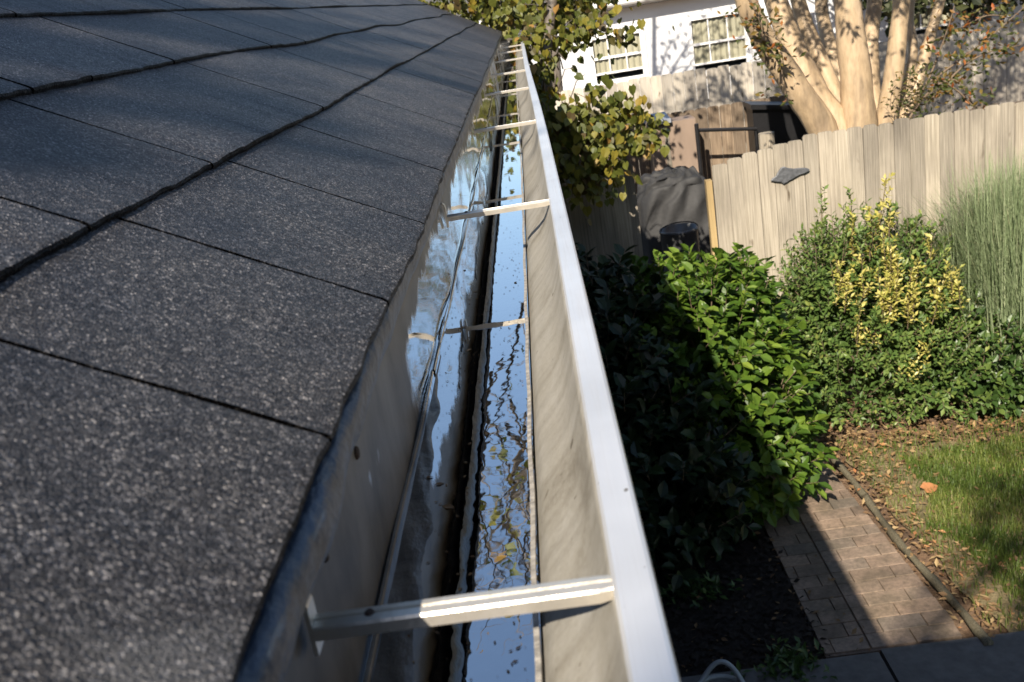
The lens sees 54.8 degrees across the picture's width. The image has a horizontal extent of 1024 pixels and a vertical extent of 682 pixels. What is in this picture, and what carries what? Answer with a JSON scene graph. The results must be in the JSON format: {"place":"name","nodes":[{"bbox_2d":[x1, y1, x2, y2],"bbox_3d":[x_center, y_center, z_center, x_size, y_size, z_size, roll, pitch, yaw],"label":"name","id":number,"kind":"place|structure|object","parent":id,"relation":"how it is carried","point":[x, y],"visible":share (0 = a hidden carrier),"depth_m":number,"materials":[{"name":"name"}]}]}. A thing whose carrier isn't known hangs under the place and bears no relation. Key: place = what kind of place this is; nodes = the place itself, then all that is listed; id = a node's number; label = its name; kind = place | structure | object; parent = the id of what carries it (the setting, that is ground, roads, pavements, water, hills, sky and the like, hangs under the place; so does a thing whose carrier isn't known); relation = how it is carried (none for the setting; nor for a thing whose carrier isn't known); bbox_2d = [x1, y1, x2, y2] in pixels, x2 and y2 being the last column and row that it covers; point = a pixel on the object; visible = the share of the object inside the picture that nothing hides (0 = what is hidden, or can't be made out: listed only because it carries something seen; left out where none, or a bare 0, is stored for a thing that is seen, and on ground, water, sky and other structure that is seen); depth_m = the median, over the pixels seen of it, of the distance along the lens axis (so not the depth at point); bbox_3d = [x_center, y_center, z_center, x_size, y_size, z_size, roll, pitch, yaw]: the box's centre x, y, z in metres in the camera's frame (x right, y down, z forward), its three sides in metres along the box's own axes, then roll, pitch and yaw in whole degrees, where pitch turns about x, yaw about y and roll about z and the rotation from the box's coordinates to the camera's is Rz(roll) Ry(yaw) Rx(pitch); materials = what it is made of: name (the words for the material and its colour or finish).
{"place":"outdoors","nodes":[
{"label":"outdoors","id":0,"kind":"place"},
{"bbox_2d":[545,0,562,93],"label":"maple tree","id":1,"kind":"object","parent":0,"point":[559,73],"visible":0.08,"depth_m":12.90,"materials":[{"name":"plant"}]},
{"bbox_2d":[425,0,1023,103],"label":"white house","id":2,"kind":"structure","parent":0,"point":[701,36],"depth_m":17.22,"materials":[{"name":"white paint"}]},
{"bbox_2d":[587,29,650,85],"bbox_3d":[1.857,-4.996,17.390,1.050,0.885,0.290,-8,19,3],"label":"window","id":3,"kind":"structure","parent":2,"relation":"in","point":[631,61],"depth_m":17.34,"materials":[{"name":"white paint"}]},
{"bbox_2d":[685,9,751,75],"bbox_3d":[3.612,-5.231,17.305,1.125,1.040,0.290,-8,19,3],"label":"window","id":4,"kind":"structure","parent":2,"relation":"in","point":[711,43],"depth_m":17.23,"materials":[{"name":"white paint"}]},
{"bbox_2d":[914,0,959,34],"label":"window","id":5,"kind":"structure","parent":2,"relation":"in","point":[920,27],"depth_m":17.11,"materials":[{"name":"white paint"}]},
{"bbox_2d":[758,131,774,149],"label":"wood block","id":6,"kind":"structure","parent":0,"point":[766,139],"depth_m":8.44,"materials":[{"name":"brown wood"}]},
{"bbox_2d":[631,374,1023,677],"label":"ground","id":7,"kind":"structure","parent":0,"point":[965,631],"depth_m":6.02,"materials":[{"name":"soil"}]},
{"bbox_2d":[0,0,501,681],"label":"house","id":8,"kind":"structure","parent":7,"relation":"on","point":[216,220],"depth_m":0.60,"materials":[{"name":"grey asphalt"}]},
{"bbox_2d":[284,37,680,681],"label":"rain gutter","id":9,"kind":"object","parent":8,"relation":"attached to","point":[588,599],"visible":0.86,"depth_m":0.66,"materials":[{"name":"metal"}]},
{"bbox_2d":[361,54,540,681],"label":"water","id":10,"kind":"structure","parent":9,"relation":"in","point":[477,531],"depth_m":0.84,"materials":[{"name":"liquid"}]},
{"bbox_2d":[407,146,526,679],"bbox_3d":[-0.031,-0.315,2.025,0.091,0.002,3.530,-8,19,3],"label":"debris","id":11,"kind":"object","parent":10,"relation":"on","point":[452,506],"visible":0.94,"depth_m":0.80,"materials":[{"name":"brown plant"}]},
{"bbox_2d":[418,0,674,229],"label":"redbud tree","id":12,"kind":"object","parent":7,"relation":"on","point":[578,129],"visible":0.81,"depth_m":6.08,"materials":[{"name":"green plant"}]},
{"bbox_2d":[523,164,645,400],"bbox_3d":[0.411,-0.284,6.890,1.063,1.850,0.160,-8,19,3],"label":"picket fence","id":13,"kind":"object","parent":7,"relation":"on","point":[619,222],"visible":0.09,"depth_m":6.64,"materials":[{"name":"brown wood"}]},
{"bbox_2d":[521,95,786,255],"bbox_3d":[1.337,-1.251,9.307,3.219,1.719,0.064,-8,19,3],"label":"board fence","id":14,"kind":"object","parent":7,"relation":"on","point":[733,144],"visible":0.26,"depth_m":9.06,"materials":[{"name":"brown wood"}]},
{"bbox_2d":[643,112,698,172],"bbox_3d":[1.529,-1.205,9.076,0.430,1.760,0.360,-8,19,3],"label":"storage cabinet","id":15,"kind":"object","parent":7,"relation":"on","point":[680,141],"visible":0.27,"depth_m":8.77,"materials":[{"name":"brown wood"}]},
{"bbox_2d":[636,166,718,325],"bbox_3d":[1.443,-0.801,8.503,0.717,1.399,0.620,-8,19,3],"label":"covered grill","id":16,"kind":"object","parent":7,"relation":"on","point":[665,196],"visible":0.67,"depth_m":8.16,"materials":[{"name":"fabric"}]},
{"bbox_2d":[659,221,700,321],"bbox_3d":[1.348,-0.341,7.650,0.300,1.214,0.300,-8,19,3],"label":"metal can","id":17,"kind":"object","parent":7,"relation":"on","point":[674,235],"visible":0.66,"depth_m":7.42,"materials":[{"name":"metal"}]},
{"bbox_2d":[534,424,829,681],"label":"mulch bed","id":18,"kind":"object","parent":7,"relation":"on","point":[741,628],"visible":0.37,"depth_m":4.70,"materials":[{"name":"black soil"}]},
{"bbox_2d":[527,237,763,590],"bbox_3d":[0.461,0.321,5.511,1.287,1.710,2.314,-16,20,-19],"label":"holly shrub","id":19,"kind":"object","parent":18,"relation":"on","point":[645,437],"visible":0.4,"depth_m":4.93,"materials":[{"name":"green plant"}]},
{"bbox_2d":[657,563,741,609],"bbox_3d":[0.922,1.261,4.862,0.399,0.222,0.361,5,24,37],"label":"plant","id":20,"kind":"object","parent":18,"relation":"on","point":[713,580],"visible":0.76,"depth_m":4.85,"materials":[{"name":"green plant"}]},
{"bbox_2d":[598,242,839,526],"bbox_3d":[1.145,0.276,5.503,1.223,1.628,1.395,-8,19,3],"label":"camellia shrub","id":21,"kind":"object","parent":18,"relation":"on","point":[718,297],"visible":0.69,"depth_m":5.18,"materials":[{"name":"green plant"}]},
{"bbox_2d":[730,635,837,681],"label":"plant","id":22,"kind":"object","parent":18,"relation":"on","point":[796,663],"visible":0.98,"depth_m":4.23,"materials":[{"name":"green plant"}]},
{"bbox_2d":[694,123,762,223],"bbox_3d":[1.991,-1.162,8.880,0.544,1.660,0.041,-8,19,3],"label":"gate frame","id":23,"kind":"object","parent":7,"relation":"on","point":[697,137],"visible":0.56,"depth_m":8.64,"materials":[{"name":"black metal"}]},
{"bbox_2d":[519,17,1023,176],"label":"picket fence","id":24,"kind":"object","parent":7,"relation":"on","point":[1006,79],"visible":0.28,"depth_m":11.81,"materials":[{"name":"beige wood"}]},
{"bbox_2d":[743,101,806,152],"bbox_3d":[2.478,-1.335,9.014,0.530,1.745,0.330,-8,19,3],"label":"storage bin","id":25,"kind":"object","parent":7,"relation":"on","point":[784,123],"visible":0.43,"depth_m":8.70,"materials":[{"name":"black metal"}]},
{"bbox_2d":[653,389,1023,671],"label":"leaf litter","id":26,"kind":"object","parent":7,"relation":"on","point":[969,562],"visible":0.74,"depth_m":5.38,"materials":[{"name":"brown plant"}]},
{"bbox_2d":[704,102,1023,392],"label":"picket fence","id":27,"kind":"object","parent":7,"relation":"on","point":[913,154],"visible":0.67,"depth_m":6.48,"materials":[{"name":"brown wood"}]},
{"bbox_2d":[771,166,808,183],"bbox_3d":[1.819,-1.091,6.455,0.255,0.115,0.008,-8,19,3],"label":"fence ornament","id":28,"kind":"object","parent":27,"relation":"attached to","point":[784,175],"visible":1,"depth_m":6.45,"materials":[{"name":"stone"}]},
{"bbox_2d":[717,0,1023,191],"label":"crepe myrtle","id":29,"kind":"object","parent":7,"relation":"on","point":[825,79],"visible":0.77,"depth_m":7.14,"materials":[{"name":"beige plant"}]},
{"bbox_2d":[771,172,1003,438],"bbox_3d":[2.324,-0.196,6.218,1.483,1.730,1.016,-8,19,3],"label":"euonymus shrub","id":30,"kind":"object","parent":7,"relation":"on","point":[857,282],"visible":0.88,"depth_m":6.05,"materials":[{"name":"green plant"}]},
{"bbox_2d":[829,455,993,645],"bbox_3d":[1.974,1.000,5.080,0.068,0.058,1.877,-9,19,0],"label":"edging log","id":31,"kind":"object","parent":7,"relation":"on","point":[977,630],"visible":0.95,"depth_m":4.81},
{"bbox_2d":[811,136,1023,387],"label":"fountain grass","id":32,"kind":"object","parent":7,"relation":"on","point":[990,248],"depth_m":6.00,"materials":[{"name":"plant"}]},
{"bbox_2d":[902,279,1023,430],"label":"shrub","id":33,"kind":"object","parent":7,"relation":"on","point":[1002,394],"visible":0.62,"depth_m":6.02,"materials":[{"name":"green plant"}]},
{"bbox_2d":[952,100,1023,112],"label":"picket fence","id":34,"kind":"object","parent":7,"relation":"on","point":[979,106],"visible":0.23,"depth_m":8.38,"materials":[{"name":"grey wood"}]},
{"bbox_2d":[680,631,1023,681],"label":"patio","id":35,"kind":"structure","parent":0,"point":[975,659],"depth_m":4.17,"materials":[{"name":"grey concrete"}]},
{"bbox_2d":[698,659,744,681],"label":"garden hose","id":36,"kind":"object","parent":35,"relation":"on","point":[737,677],"visible":1,"depth_m":4.10,"materials":[{"name":"rubber"}]},
{"bbox_2d":[756,427,961,658],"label":"path","id":37,"kind":"structure","parent":0,"point":[877,589],"depth_m":4.77,"materials":[{"name":"brick"}]},
{"bbox_2d":[836,412,1023,631],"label":"grass","id":38,"kind":"structure","parent":0,"point":[982,454],"depth_m":5.32,"materials":[{"name":"green plant"}]},
{"bbox_2d":[920,482,937,492],"bbox_3d":[2.285,0.803,5.410,0.090,0.027,0.079,-1,21,25],"label":"fallen leaf","id":39,"kind":"object","parent":38,"relation":"on","point":[927,485],"visible":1,"depth_m":5.42,"materials":[{"name":"orange plant"}]},
{"bbox_2d":[861,0,1023,36],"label":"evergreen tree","id":40,"kind":"object","parent":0,"point":[921,7],"visible":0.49,"depth_m":13.98,"materials":[{"name":"green plant"}]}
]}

